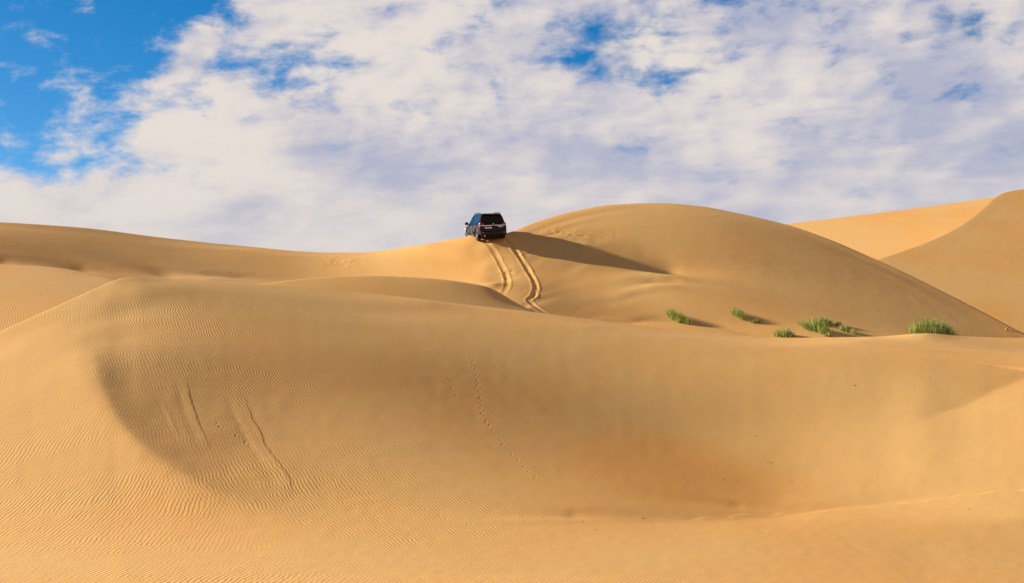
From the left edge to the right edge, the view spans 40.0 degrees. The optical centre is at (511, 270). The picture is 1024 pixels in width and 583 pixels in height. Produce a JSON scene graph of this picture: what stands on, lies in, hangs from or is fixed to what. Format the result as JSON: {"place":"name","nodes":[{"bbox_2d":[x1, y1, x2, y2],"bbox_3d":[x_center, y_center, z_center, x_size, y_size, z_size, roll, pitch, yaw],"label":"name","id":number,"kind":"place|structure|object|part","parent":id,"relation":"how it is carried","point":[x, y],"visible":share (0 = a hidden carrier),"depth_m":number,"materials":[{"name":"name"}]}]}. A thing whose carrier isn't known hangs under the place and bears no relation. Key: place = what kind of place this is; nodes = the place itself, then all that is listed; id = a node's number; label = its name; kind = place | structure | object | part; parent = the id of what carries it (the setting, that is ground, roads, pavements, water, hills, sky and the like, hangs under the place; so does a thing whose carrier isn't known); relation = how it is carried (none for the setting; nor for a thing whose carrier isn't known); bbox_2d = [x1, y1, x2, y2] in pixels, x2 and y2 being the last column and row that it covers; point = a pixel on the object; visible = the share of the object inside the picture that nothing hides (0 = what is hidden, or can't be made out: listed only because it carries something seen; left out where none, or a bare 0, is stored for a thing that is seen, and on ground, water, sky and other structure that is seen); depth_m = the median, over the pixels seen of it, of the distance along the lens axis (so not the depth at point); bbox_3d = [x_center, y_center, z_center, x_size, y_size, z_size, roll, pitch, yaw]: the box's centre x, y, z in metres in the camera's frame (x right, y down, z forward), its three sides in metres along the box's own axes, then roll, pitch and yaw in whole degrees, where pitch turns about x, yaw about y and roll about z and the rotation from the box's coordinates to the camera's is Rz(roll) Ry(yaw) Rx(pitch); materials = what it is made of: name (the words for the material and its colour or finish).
{"place":"outdoors","nodes":[
{"label":"outdoors","id":0,"kind":"place"},
{"bbox_2d":[0,264,114,330],"bbox_3d":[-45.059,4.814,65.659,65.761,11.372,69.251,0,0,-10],"label":"dune","id":1,"kind":"structure","parent":0,"point":[27,292],"depth_m":75.34,"materials":[{"name":"beige sand"}]},
{"bbox_2d":[259,276,533,311],"bbox_3d":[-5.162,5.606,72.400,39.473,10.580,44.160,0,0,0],"label":"dune","id":2,"kind":"structure","parent":0,"point":[448,291],"depth_m":78.82,"materials":[{"name":"beige sand"}]},
{"bbox_2d":[0,278,1023,582],"bbox_3d":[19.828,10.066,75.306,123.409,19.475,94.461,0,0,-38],"label":"dune","id":3,"kind":"structure","parent":0,"point":[180,432],"depth_m":46.40,"materials":[{"name":"beige sand"}]},
{"bbox_2d":[0,203,1023,337],"bbox_3d":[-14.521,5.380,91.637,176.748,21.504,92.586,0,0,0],"label":"ridge dune","id":4,"kind":"structure","parent":0,"point":[702,268],"depth_m":94.45,"materials":[{"name":"beige sand"}]},
{"bbox_2d":[465,212,506,240],"bbox_3d":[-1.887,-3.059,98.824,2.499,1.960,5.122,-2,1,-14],"label":"parked car","id":5,"kind":"object","parent":4,"relation":"on","point":[485,225],"visible":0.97,"depth_m":96.67,"materials":[{"name":"black paint"}]},
{"bbox_3d":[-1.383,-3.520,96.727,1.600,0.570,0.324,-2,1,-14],"label":"rear window","id":6,"kind":"part","parent":5,"relation":"part of","materials":[{"name":"black glass"}]},
{"bbox_2d":[665,308,695,325],"bbox_3d":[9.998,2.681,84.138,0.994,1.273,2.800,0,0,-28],"label":"desert shrub","id":7,"kind":"object","parent":4,"relation":"on","point":[674,315],"visible":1,"depth_m":84.00,"materials":[{"name":"plant"}]},
{"bbox_2d":[728,306,752,322],"bbox_3d":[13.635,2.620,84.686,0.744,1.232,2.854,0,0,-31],"label":"desert shrub","id":8,"kind":"object","parent":4,"relation":"on","point":[740,314],"visible":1,"depth_m":84.50,"materials":[{"name":"plant"}]},
{"bbox_2d":[772,326,794,337],"bbox_3d":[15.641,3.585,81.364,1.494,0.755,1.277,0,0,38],"label":"desert shrub","id":9,"kind":"object","parent":4,"relation":"on","point":[786,333],"visible":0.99,"depth_m":81.17,"materials":[{"name":"plant"}]},
{"bbox_2d":[796,317,837,335],"bbox_3d":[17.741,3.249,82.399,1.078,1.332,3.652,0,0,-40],"label":"desert shrub","id":10,"kind":"object","parent":4,"relation":"on","point":[821,328],"visible":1,"depth_m":82.25,"materials":[{"name":"plant"}]},
{"bbox_2d":[814,315,833,326],"bbox_3d":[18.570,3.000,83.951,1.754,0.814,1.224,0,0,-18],"label":"desert shrub","id":11,"kind":"object","parent":4,"relation":"on","point":[827,320],"visible":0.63,"depth_m":83.87,"materials":[{"name":"plant"}]},
{"bbox_2d":[834,320,843,325],"bbox_3d":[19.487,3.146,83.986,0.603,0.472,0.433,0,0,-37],"label":"desert shrub","id":12,"kind":"object","parent":4,"relation":"on","point":[837,323],"visible":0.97,"depth_m":83.91,"materials":[{"name":"plant"}]},
{"bbox_2d":[837,323,859,335],"bbox_3d":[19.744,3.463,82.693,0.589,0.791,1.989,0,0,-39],"label":"desert shrub","id":13,"kind":"object","parent":4,"relation":"on","point":[843,328],"visible":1,"depth_m":82.64,"materials":[{"name":"plant"}]},
{"bbox_2d":[906,314,959,335],"bbox_3d":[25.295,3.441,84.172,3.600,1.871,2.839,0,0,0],"label":"desert shrub","id":14,"kind":"object","parent":4,"relation":"on","point":[928,327],"visible":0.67,"depth_m":84.00,"materials":[{"name":"plant"}]},
{"bbox_2d":[0,0,1023,252],"label":"sky","id":15,"kind":"structure","parent":0,"point":[331,126],"materials":[{"name":"white"}]},
{"bbox_2d":[786,198,993,259],"bbox_3d":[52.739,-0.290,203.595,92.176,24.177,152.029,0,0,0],"label":"dune","id":16,"kind":"structure","parent":0,"point":[877,236],"depth_m":219.64,"materials":[{"name":"beige sand"}]},
{"bbox_2d":[878,189,1023,332],"bbox_3d":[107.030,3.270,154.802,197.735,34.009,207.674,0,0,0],"label":"dune","id":17,"kind":"structure","parent":0,"point":[976,261],"depth_m":154.16,"materials":[{"name":"beige sand"}]}
]}

